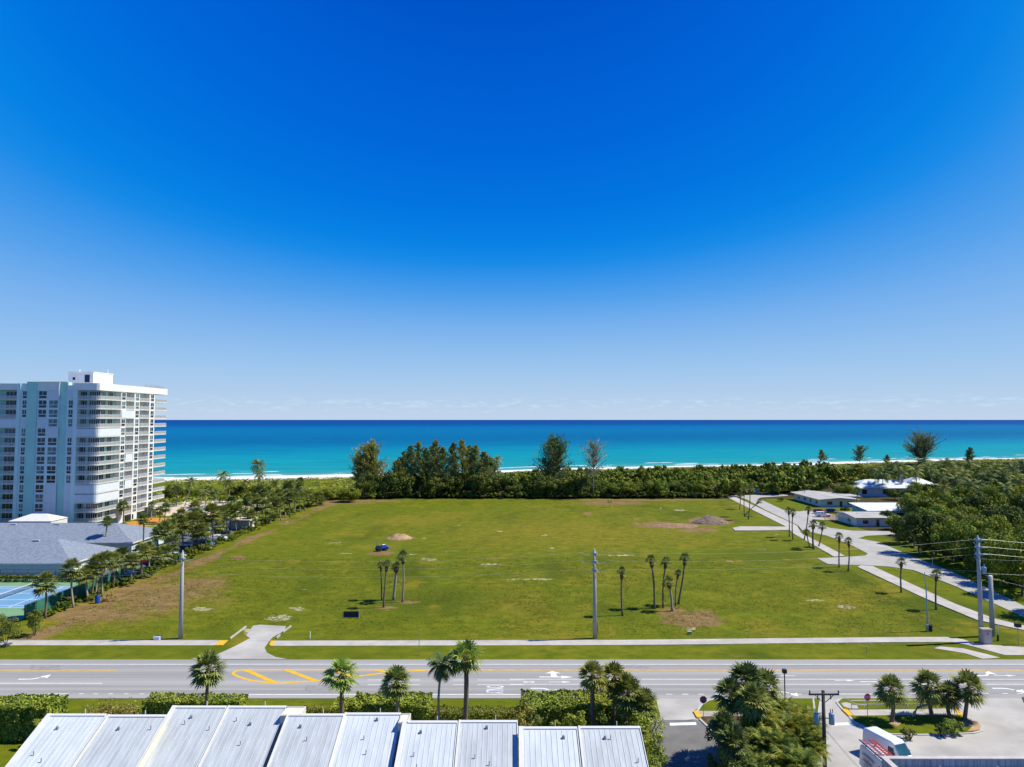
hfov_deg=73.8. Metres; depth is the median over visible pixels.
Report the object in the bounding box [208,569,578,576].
power cable
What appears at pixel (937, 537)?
broadleaf tree
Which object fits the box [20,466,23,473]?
window
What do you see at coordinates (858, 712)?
island walk
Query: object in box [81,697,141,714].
brush
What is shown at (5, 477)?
balcony door
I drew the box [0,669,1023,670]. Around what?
yellow centre line
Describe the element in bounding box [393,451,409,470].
pine tree
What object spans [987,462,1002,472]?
coconut palm
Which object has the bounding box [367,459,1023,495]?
coastal thicket
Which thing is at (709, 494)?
bush
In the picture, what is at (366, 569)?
power cable
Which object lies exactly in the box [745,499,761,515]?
cabbage palm
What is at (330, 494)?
broadleaf tree
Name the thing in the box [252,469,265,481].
coconut palm
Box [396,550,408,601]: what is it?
cabbage palm
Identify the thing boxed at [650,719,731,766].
asphalt drive
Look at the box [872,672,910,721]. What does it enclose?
cabbage palm
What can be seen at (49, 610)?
bush
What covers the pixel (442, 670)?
feather palm
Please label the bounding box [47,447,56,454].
window
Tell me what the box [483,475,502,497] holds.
broadleaf tree
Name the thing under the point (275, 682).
yellow hatched median
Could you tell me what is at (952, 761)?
parapet building
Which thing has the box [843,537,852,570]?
cabbage palm
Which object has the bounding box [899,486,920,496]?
garden tree
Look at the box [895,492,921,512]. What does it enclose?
broadleaf tree
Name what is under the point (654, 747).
shrub
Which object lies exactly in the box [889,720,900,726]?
sand patch
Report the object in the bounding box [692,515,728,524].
rubble heap
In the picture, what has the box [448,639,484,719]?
fan palm
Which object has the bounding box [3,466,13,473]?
balcony door
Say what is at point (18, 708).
hedge
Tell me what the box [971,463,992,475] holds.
coconut palm
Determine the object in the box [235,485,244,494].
garden tree
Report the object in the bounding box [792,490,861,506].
flat roofed house
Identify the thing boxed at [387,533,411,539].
soil heap
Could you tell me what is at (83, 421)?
balcony door
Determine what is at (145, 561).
parked car
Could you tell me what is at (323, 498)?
cabbage palm
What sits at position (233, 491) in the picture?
garden tree
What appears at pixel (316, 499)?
cabbage palm
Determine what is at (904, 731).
shrub
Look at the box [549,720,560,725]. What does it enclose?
shrub
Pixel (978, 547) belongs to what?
utility pole
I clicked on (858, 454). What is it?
pine tree
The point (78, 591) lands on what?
court fence
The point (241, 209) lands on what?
sky
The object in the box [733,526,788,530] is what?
old driveway
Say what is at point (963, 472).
coconut palm
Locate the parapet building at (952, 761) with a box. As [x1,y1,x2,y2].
[880,756,1023,766]
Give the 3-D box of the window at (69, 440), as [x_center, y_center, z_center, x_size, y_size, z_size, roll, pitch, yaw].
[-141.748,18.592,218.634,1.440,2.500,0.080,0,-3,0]
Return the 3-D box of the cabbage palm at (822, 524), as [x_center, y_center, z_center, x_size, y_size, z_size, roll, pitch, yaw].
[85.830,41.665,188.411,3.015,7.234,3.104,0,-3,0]
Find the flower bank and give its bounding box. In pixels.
[126,518,165,525]
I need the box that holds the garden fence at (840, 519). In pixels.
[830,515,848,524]
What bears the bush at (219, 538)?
on the ground at (616, 523)
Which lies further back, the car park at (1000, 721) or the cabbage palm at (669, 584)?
the cabbage palm at (669, 584)
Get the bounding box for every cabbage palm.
[28,570,59,618]
[56,557,84,607]
[75,564,95,601]
[81,560,104,600]
[84,552,108,591]
[97,550,117,596]
[101,515,114,536]
[103,550,124,587]
[115,546,130,568]
[116,500,129,523]
[122,551,139,583]
[131,541,151,578]
[136,512,150,541]
[143,540,158,574]
[143,547,165,564]
[148,501,155,519]
[149,526,165,545]
[150,519,177,552]
[154,505,162,521]
[154,542,176,566]
[160,501,171,518]
[162,533,182,563]
[166,512,182,549]
[167,516,178,532]
[171,513,192,551]
[177,507,187,544]
[181,509,205,545]
[186,500,203,538]
[186,648,229,705]
[190,522,208,545]
[195,511,206,537]
[197,523,211,541]
[200,502,221,541]
[209,505,225,533]
[213,517,227,533]
[220,504,233,530]
[222,505,230,527]
[225,495,237,503]
[227,503,244,530]
[236,500,243,529]
[241,498,253,516]
[243,493,252,512]
[243,508,259,525]
[250,498,261,522]
[254,485,263,516]
[257,497,271,524]
[260,488,269,518]
[263,506,273,523]
[266,497,277,517]
[268,491,278,515]
[272,499,285,519]
[274,488,283,512]
[279,495,290,517]
[283,482,292,490]
[286,479,296,506]
[286,492,295,516]
[289,491,300,513]
[295,480,303,489]
[295,491,305,511]
[300,492,308,510]
[305,493,314,506]
[311,493,320,505]
[317,494,326,504]
[377,560,383,599]
[377,663,413,711]
[382,559,391,607]
[390,560,401,600]
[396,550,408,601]
[578,658,608,725]
[600,660,627,716]
[606,670,647,725]
[617,566,626,615]
[627,686,661,733]
[645,554,656,608]
[660,556,671,607]
[661,575,674,611]
[674,569,681,605]
[677,552,690,604]
[706,709,738,765]
[711,675,747,722]
[715,721,752,766]
[727,661,767,716]
[731,680,774,724]
[736,491,742,508]
[741,484,748,516]
[745,484,754,519]
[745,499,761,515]
[749,666,785,703]
[785,507,790,536]
[788,508,796,539]
[802,528,810,547]
[803,506,810,539]
[808,519,818,548]
[817,522,827,545]
[834,532,844,566]
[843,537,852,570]
[852,486,861,506]
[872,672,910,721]
[895,556,906,592]
[907,668,946,717]
[929,568,941,609]
[933,679,965,718]
[948,668,991,719]
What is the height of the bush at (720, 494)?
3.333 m
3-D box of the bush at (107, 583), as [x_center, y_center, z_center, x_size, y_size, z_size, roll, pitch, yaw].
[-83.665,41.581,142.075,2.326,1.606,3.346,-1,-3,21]
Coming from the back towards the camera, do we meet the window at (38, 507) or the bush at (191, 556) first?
the window at (38, 507)
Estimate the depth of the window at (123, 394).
232.91 m
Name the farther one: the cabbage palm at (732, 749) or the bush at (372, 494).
the bush at (372, 494)
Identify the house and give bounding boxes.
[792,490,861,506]
[837,512,891,525]
[851,475,909,496]
[903,477,935,485]
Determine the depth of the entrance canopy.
203.97 m
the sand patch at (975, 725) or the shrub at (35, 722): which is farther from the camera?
the sand patch at (975, 725)
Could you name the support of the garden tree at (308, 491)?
on the ground at (616, 523)
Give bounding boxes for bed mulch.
[701,716,751,748]
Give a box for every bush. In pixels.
[40,608,57,613]
[53,601,71,608]
[59,596,81,603]
[84,589,100,598]
[86,593,94,599]
[90,583,108,590]
[100,590,116,599]
[104,579,118,587]
[115,577,133,584]
[124,574,139,578]
[132,570,150,576]
[137,566,156,575]
[145,563,157,570]
[156,562,162,570]
[157,561,167,568]
[166,555,180,563]
[184,547,196,553]
[186,553,195,557]
[192,543,207,550]
[203,538,212,544]
[216,536,226,541]
[228,534,236,539]
[240,526,253,530]
[260,517,269,523]
[367,491,376,497]
[375,492,385,497]
[385,492,395,497]
[403,492,413,497]
[412,491,423,496]
[421,490,432,497]
[430,490,441,496]
[439,491,449,496]
[450,491,462,496]
[459,491,470,496]
[479,491,488,497]
[490,491,498,497]
[498,492,507,496]
[506,492,514,496]
[515,491,527,496]
[544,490,556,497]
[562,491,573,495]
[591,491,599,496]
[601,492,611,497]
[620,492,631,497]
[631,490,641,497]
[658,492,668,497]
[668,491,677,497]
[686,492,696,497]
[704,491,713,496]
[712,490,722,496]
[903,537,917,545]
[920,544,939,553]
[928,546,944,555]
[938,548,954,558]
[949,551,961,562]
[955,555,967,563]
[963,560,982,568]
[970,562,990,573]
[981,565,995,576]
[998,575,1023,589]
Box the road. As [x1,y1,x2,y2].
[0,660,1023,698]
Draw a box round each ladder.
[859,739,882,759]
[868,739,892,755]
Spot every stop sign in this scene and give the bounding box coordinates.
[700,696,706,717]
[864,693,870,718]
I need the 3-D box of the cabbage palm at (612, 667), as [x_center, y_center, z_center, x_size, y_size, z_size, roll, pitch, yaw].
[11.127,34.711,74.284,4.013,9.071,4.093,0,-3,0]
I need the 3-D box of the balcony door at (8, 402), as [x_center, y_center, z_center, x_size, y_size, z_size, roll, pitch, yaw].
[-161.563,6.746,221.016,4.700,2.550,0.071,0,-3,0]
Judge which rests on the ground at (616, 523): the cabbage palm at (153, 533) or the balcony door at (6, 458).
the cabbage palm at (153, 533)
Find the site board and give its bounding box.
[343,611,358,618]
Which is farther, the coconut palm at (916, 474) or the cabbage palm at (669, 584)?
the coconut palm at (916, 474)
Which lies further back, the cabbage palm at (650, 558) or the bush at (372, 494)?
the bush at (372, 494)
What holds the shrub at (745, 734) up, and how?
on the bed mulch
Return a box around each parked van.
[859,744,889,766]
[862,726,911,755]
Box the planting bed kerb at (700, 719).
[696,698,814,733]
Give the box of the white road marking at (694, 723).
[0,681,1022,725]
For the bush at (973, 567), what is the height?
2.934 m
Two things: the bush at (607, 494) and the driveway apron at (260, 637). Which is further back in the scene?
the bush at (607, 494)
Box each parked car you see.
[124,569,137,574]
[134,559,156,564]
[177,545,193,551]
[193,538,214,544]
[210,534,227,540]
[215,529,230,533]
[814,511,831,516]
[825,508,839,512]
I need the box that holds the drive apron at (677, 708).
[657,698,713,719]
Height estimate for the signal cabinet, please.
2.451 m
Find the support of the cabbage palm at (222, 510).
on the ground at (616, 523)
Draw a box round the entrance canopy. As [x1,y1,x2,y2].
[9,514,67,522]
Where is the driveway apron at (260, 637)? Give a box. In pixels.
[193,625,285,658]
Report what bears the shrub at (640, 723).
on the ground at (616, 523)
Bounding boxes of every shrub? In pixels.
[0,613,22,645]
[26,609,43,635]
[32,718,42,726]
[511,696,543,745]
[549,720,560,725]
[561,710,586,736]
[595,710,617,725]
[611,712,643,735]
[623,710,666,758]
[641,729,667,766]
[648,755,664,766]
[704,721,721,759]
[705,740,741,766]
[727,750,753,766]
[737,717,757,754]
[899,726,916,739]
[934,722,949,735]
[942,718,965,735]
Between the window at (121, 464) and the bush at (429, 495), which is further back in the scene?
the bush at (429, 495)
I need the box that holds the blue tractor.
[375,542,388,550]
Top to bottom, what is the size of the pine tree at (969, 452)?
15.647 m
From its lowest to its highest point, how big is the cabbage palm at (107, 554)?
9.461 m
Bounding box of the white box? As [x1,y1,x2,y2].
[153,635,161,639]
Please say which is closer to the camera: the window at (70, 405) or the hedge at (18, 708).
the hedge at (18, 708)
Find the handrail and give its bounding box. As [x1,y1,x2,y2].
[851,700,925,708]
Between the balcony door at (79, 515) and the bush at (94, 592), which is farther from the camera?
the balcony door at (79, 515)
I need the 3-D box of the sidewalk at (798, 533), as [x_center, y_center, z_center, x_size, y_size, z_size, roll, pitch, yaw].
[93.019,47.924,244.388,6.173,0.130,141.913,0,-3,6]
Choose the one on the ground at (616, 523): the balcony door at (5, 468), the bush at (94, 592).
the bush at (94, 592)
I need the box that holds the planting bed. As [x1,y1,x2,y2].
[699,698,813,764]
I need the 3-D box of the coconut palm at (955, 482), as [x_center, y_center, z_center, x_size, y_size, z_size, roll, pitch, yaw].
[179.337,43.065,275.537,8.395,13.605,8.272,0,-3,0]
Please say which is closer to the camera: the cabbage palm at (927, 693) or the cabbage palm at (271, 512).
the cabbage palm at (927, 693)
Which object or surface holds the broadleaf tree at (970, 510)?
on the ground at (616, 523)
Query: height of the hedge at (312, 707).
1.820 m
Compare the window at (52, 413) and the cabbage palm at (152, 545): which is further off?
the window at (52, 413)
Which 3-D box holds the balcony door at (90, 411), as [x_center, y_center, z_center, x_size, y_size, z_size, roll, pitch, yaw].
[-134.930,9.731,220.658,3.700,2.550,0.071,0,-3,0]
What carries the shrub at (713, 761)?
on the ground at (616, 523)
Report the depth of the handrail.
82.25 m
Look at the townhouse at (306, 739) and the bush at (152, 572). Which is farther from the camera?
the bush at (152, 572)
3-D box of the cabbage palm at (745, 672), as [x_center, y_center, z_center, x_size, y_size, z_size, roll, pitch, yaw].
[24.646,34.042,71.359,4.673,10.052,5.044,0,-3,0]
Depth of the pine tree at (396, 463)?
309.24 m
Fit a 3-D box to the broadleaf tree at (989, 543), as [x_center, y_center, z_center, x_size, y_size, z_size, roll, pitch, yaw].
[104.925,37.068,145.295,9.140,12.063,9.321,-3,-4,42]
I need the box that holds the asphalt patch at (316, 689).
[30,665,922,692]
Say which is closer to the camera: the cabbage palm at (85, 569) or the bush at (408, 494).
the cabbage palm at (85, 569)
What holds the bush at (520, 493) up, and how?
on the ground at (616, 523)
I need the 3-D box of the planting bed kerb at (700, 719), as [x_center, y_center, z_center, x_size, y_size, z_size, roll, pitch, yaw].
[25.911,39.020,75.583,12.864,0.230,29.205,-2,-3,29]
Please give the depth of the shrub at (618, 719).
72.56 m
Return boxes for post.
[782,669,786,699]
[1014,623,1021,644]
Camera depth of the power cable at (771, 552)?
109.17 m
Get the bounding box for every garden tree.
[163,489,175,497]
[170,497,180,502]
[179,488,191,496]
[189,488,200,496]
[202,485,216,496]
[212,489,224,495]
[217,495,226,502]
[224,487,237,495]
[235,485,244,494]
[240,486,256,495]
[301,489,311,493]
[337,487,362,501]
[833,484,856,494]
[838,480,859,488]
[840,507,849,510]
[879,510,894,516]
[885,489,901,496]
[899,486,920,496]
[905,481,922,491]
[920,483,949,493]
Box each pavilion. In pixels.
[139,505,161,516]
[203,526,215,538]
[225,517,257,530]
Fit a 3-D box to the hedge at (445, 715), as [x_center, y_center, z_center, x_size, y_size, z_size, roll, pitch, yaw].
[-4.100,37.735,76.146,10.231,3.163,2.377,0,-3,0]
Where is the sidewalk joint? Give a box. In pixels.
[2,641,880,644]
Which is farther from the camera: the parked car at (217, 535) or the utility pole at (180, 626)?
the parked car at (217, 535)
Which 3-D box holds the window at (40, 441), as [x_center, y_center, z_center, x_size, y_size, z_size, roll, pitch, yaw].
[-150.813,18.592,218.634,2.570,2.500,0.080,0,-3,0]
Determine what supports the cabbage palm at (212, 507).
on the ground at (616, 523)
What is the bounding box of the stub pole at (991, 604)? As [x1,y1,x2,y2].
[988,575,994,636]
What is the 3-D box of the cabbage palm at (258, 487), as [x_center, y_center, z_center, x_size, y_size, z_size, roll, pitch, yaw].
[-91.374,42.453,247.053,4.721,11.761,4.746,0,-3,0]
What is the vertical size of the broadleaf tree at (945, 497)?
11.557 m
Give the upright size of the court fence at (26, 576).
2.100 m
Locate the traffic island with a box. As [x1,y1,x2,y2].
[838,698,979,733]
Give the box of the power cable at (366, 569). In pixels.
[199,561,571,569]
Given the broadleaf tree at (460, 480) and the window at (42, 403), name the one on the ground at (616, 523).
the broadleaf tree at (460, 480)
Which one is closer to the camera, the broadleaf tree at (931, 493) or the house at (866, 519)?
the house at (866, 519)
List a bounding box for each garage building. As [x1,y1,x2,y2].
[0,523,163,553]
[0,539,117,575]
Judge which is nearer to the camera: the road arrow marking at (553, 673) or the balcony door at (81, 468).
the road arrow marking at (553, 673)
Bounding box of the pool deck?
[154,501,270,515]
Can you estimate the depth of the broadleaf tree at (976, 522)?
178.73 m
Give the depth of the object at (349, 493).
289.77 m
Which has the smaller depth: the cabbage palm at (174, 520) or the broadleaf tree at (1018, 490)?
the cabbage palm at (174, 520)
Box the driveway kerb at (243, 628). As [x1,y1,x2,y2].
[229,625,291,638]
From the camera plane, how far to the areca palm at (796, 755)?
60.21 m
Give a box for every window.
[18,504,22,511]
[19,475,23,482]
[19,485,22,492]
[19,494,22,501]
[20,447,24,454]
[20,456,23,463]
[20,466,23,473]
[21,428,24,435]
[22,391,26,398]
[22,400,26,407]
[35,485,43,492]
[35,494,42,501]
[35,504,42,511]
[36,456,44,463]
[36,466,43,473]
[36,475,43,482]
[37,428,45,435]
[37,438,44,444]
[37,447,44,454]
[38,400,46,407]
[38,410,45,416]
[39,391,46,398]
[46,466,55,473]
[46,475,55,482]
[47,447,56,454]
[47,456,55,463]
[48,419,57,426]
[48,438,56,444]
[49,400,57,407]
[49,410,57,416]
[66,456,70,463]
[66,466,70,473]
[66,475,70,482]
[67,438,71,444]
[67,447,71,454]
[68,400,72,407]
[68,410,72,416]
[68,419,72,426]
[99,511,143,522]
[120,445,123,452]
[120,454,123,461]
[120,463,123,470]
[122,392,125,399]
[122,401,125,408]
[135,410,138,417]
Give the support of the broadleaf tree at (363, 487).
on the ground at (616, 523)
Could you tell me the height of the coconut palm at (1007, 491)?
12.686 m
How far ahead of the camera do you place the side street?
173.19 m
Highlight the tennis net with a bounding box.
[0,583,32,598]
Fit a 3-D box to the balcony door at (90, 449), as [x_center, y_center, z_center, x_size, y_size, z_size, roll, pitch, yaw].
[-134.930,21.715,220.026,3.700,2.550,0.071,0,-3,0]
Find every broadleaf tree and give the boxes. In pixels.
[317,489,339,498]
[349,481,375,497]
[357,470,382,497]
[379,470,399,496]
[387,470,416,497]
[400,474,420,492]
[418,470,438,491]
[424,475,444,497]
[442,473,457,492]
[455,470,477,496]
[465,470,492,497]
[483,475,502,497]
[493,474,516,496]
[503,482,525,496]
[521,476,537,492]
[531,475,556,497]
[545,477,566,497]
[561,478,577,496]
[566,475,589,497]
[583,479,602,493]
[598,480,620,494]
[611,480,634,497]
[626,485,652,496]
[633,479,657,496]
[644,478,669,496]
[667,481,685,492]
[678,478,693,493]
[688,480,713,496]
[700,481,722,493]
[713,482,734,493]
[884,514,899,526]
[890,516,907,540]
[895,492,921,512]
[896,507,940,553]
[904,496,944,512]
[908,507,943,516]
[912,511,951,554]
[918,486,948,503]
[930,516,972,562]
[931,489,963,510]
[931,502,961,516]
[942,519,981,556]
[945,512,975,529]
[948,483,979,500]
[956,504,980,518]
[957,490,990,516]
[960,528,999,574]
[963,514,997,531]
[968,503,1001,519]
[974,484,1003,501]
[980,490,1017,511]
[980,512,1012,533]
[980,529,1023,581]
[988,530,1023,594]
[996,502,1023,528]
[996,516,1023,542]
[1003,485,1023,506]
[1006,493,1023,513]
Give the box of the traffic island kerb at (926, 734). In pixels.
[835,697,982,735]
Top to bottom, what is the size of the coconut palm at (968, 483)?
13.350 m
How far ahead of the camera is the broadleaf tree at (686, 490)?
309.15 m
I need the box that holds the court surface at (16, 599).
[0,586,74,607]
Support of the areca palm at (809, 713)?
on the car park at (1000, 721)
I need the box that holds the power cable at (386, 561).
[210,553,571,561]
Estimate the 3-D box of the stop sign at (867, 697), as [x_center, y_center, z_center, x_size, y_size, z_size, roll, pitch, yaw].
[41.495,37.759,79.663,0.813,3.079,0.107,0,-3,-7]
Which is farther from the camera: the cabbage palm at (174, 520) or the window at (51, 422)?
the window at (51, 422)
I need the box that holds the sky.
[0,0,1023,419]
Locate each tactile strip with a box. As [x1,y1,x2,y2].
[215,640,227,645]
[693,711,701,718]
[841,709,852,715]
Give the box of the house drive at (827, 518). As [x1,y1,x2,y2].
[823,513,837,519]
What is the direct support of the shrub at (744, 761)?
on the ground at (616, 523)
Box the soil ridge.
[652,523,697,527]
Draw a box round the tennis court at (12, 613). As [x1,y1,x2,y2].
[0,579,83,619]
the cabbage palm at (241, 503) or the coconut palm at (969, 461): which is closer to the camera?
the cabbage palm at (241, 503)
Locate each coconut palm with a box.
[171,483,181,505]
[183,476,198,505]
[196,486,206,504]
[199,488,209,505]
[210,488,220,505]
[216,470,231,491]
[223,478,233,493]
[239,478,249,496]
[250,458,265,484]
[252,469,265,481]
[269,479,279,489]
[492,456,503,477]
[864,463,882,478]
[871,467,893,484]
[885,460,903,473]
[892,467,908,480]
[906,465,924,481]
[913,456,932,468]
[920,463,938,478]
[929,471,946,487]
[934,457,956,472]
[935,482,950,493]
[940,467,961,483]
[945,473,967,487]
[953,468,970,485]
[958,478,980,493]
[961,459,977,471]
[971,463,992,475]
[972,478,988,491]
[975,470,999,490]
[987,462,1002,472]
[992,468,1011,484]
[997,481,1014,496]
[1002,464,1019,474]
[1008,474,1023,487]
[1012,459,1023,472]
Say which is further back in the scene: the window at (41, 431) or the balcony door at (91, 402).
the balcony door at (91, 402)
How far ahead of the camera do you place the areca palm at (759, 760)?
60.46 m
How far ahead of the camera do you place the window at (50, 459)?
218.32 m
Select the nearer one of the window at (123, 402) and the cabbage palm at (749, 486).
the window at (123, 402)
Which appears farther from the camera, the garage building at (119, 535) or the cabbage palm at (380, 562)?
the garage building at (119, 535)
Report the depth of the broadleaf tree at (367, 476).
304.12 m
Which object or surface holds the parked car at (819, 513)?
on the house drive at (827, 518)
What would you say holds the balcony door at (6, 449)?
in the condominium tower
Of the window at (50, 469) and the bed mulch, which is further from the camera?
the window at (50, 469)
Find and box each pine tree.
[347,437,390,481]
[351,451,364,480]
[383,459,409,487]
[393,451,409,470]
[401,445,421,487]
[409,441,426,490]
[412,447,436,496]
[430,439,441,476]
[433,446,452,496]
[444,442,460,493]
[448,438,474,490]
[464,445,478,491]
[466,445,484,473]
[474,451,501,490]
[488,457,501,477]
[529,432,578,491]
[577,435,607,497]
[817,450,827,461]
[850,444,868,461]
[883,455,889,463]
[900,427,949,462]
[962,447,978,462]
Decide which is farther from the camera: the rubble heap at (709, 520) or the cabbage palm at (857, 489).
the cabbage palm at (857, 489)
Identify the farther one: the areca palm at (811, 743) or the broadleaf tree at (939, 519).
the broadleaf tree at (939, 519)
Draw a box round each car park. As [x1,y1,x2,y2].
[98,520,234,585]
[815,698,1023,766]
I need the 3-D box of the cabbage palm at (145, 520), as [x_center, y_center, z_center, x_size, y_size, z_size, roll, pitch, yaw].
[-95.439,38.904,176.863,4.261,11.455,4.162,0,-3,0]
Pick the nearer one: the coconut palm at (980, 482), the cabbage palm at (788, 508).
the cabbage palm at (788, 508)
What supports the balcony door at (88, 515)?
in the condominium tower
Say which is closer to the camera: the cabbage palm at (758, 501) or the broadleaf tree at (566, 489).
the cabbage palm at (758, 501)
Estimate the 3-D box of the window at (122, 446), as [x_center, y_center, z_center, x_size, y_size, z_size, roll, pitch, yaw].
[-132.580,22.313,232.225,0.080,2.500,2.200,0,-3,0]
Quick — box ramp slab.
[841,702,857,708]
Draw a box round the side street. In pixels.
[734,494,1023,616]
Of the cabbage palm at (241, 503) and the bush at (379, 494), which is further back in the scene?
the bush at (379, 494)
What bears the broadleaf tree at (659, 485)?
on the ground at (616, 523)
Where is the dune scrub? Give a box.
[152,458,1023,504]
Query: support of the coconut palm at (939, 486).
on the ground at (616, 523)
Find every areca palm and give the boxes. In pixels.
[734,750,777,766]
[737,704,782,735]
[744,721,799,758]
[762,705,821,746]
[764,742,823,766]
[765,696,804,715]
[781,703,830,740]
[786,725,832,765]
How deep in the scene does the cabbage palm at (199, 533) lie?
180.79 m
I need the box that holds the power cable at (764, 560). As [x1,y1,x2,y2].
[648,547,970,561]
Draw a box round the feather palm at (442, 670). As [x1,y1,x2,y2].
[425,651,455,719]
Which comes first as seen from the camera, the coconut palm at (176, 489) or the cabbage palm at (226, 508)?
the cabbage palm at (226, 508)
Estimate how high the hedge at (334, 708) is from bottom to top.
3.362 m
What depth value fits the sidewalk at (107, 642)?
106.58 m
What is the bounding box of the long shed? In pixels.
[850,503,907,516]
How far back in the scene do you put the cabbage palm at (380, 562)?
133.00 m
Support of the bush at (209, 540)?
on the ground at (616, 523)
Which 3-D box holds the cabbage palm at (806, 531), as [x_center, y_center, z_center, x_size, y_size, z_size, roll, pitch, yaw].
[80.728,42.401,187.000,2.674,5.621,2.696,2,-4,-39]
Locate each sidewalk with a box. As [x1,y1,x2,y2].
[0,640,219,645]
[270,637,1023,655]
[725,495,844,556]
[858,565,1023,630]
[934,646,998,658]
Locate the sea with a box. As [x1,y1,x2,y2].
[153,420,1023,479]
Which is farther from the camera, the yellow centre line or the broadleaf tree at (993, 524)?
the broadleaf tree at (993, 524)
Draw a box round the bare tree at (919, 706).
[910,687,956,716]
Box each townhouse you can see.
[5,709,106,766]
[72,710,166,766]
[143,702,226,766]
[198,701,305,766]
[267,709,343,766]
[329,708,410,766]
[394,716,457,766]
[454,715,517,766]
[519,722,580,766]
[578,721,648,766]
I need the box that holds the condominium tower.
[0,369,167,522]
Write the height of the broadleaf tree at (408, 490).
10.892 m
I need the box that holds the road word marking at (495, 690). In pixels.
[486,686,503,693]
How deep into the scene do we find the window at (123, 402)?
233.16 m
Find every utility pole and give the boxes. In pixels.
[170,550,195,638]
[581,549,607,638]
[808,690,838,766]
[973,535,987,641]
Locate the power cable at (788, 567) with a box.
[619,554,970,569]
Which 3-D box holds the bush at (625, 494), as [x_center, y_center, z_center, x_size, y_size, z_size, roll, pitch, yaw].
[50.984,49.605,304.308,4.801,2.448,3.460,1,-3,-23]
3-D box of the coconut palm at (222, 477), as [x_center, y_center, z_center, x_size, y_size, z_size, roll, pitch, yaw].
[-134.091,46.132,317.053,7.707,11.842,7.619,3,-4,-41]
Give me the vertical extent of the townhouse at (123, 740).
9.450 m
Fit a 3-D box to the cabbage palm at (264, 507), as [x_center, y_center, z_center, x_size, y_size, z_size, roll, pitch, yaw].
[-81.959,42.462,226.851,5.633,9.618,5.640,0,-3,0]
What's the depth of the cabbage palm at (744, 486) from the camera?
246.77 m
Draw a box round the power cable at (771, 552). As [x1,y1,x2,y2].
[644,540,964,553]
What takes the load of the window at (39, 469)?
in the condominium tower
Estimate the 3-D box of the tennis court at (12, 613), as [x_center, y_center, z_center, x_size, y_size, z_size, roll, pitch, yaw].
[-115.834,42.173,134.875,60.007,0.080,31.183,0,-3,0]
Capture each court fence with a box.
[0,569,124,576]
[24,568,123,618]
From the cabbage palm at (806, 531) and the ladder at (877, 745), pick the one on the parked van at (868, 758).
the ladder at (877, 745)
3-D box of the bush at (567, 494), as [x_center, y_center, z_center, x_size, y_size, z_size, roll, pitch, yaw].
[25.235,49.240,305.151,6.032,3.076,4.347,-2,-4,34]
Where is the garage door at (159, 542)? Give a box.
[133,539,162,551]
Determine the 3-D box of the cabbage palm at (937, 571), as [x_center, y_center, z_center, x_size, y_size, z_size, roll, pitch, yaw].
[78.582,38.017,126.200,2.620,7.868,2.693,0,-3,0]
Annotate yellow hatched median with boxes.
[232,669,492,683]
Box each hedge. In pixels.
[0,574,83,581]
[0,693,68,742]
[141,691,248,714]
[297,704,332,712]
[329,696,354,712]
[349,691,432,719]
[430,704,518,732]
[520,688,620,738]
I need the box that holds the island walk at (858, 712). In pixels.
[848,709,957,715]
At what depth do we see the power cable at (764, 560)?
109.13 m
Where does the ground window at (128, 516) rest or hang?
in the condominium tower
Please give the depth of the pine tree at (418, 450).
319.90 m
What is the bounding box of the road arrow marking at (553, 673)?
[18,671,1023,695]
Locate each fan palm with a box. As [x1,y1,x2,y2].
[319,657,361,712]
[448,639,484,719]
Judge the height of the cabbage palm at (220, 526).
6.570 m
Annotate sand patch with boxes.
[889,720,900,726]
[958,719,980,731]
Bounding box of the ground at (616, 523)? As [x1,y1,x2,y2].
[0,461,1023,766]
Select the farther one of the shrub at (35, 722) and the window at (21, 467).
the window at (21, 467)
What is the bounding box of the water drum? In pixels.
[95,594,99,602]
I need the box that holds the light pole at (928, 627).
[924,572,931,631]
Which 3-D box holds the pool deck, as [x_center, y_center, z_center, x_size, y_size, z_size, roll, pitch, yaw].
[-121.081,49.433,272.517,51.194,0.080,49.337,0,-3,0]
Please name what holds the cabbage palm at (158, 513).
on the flower bank
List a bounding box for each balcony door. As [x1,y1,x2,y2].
[1,513,11,519]
[2,485,12,491]
[2,494,12,501]
[2,504,12,510]
[3,456,13,463]
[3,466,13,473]
[3,475,13,482]
[4,438,14,444]
[4,447,14,454]
[5,410,15,417]
[5,428,14,435]
[6,391,16,398]
[6,400,16,407]
[77,513,83,520]
[78,504,83,510]
[79,456,85,463]
[79,466,84,473]
[79,475,84,482]
[80,419,86,426]
[80,438,85,444]
[80,447,85,454]
[81,391,87,398]
[81,400,86,407]
[81,410,86,417]
[85,513,96,520]
[86,503,97,510]
[87,456,98,463]
[87,466,98,473]
[87,475,97,482]
[88,438,99,444]
[88,447,98,454]
[89,391,100,398]
[89,400,100,407]
[89,410,100,417]
[89,419,99,426]
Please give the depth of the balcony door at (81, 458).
219.87 m
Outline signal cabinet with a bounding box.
[979,627,992,644]
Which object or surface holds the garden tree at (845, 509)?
on the ground at (616, 523)
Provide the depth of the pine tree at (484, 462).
309.94 m

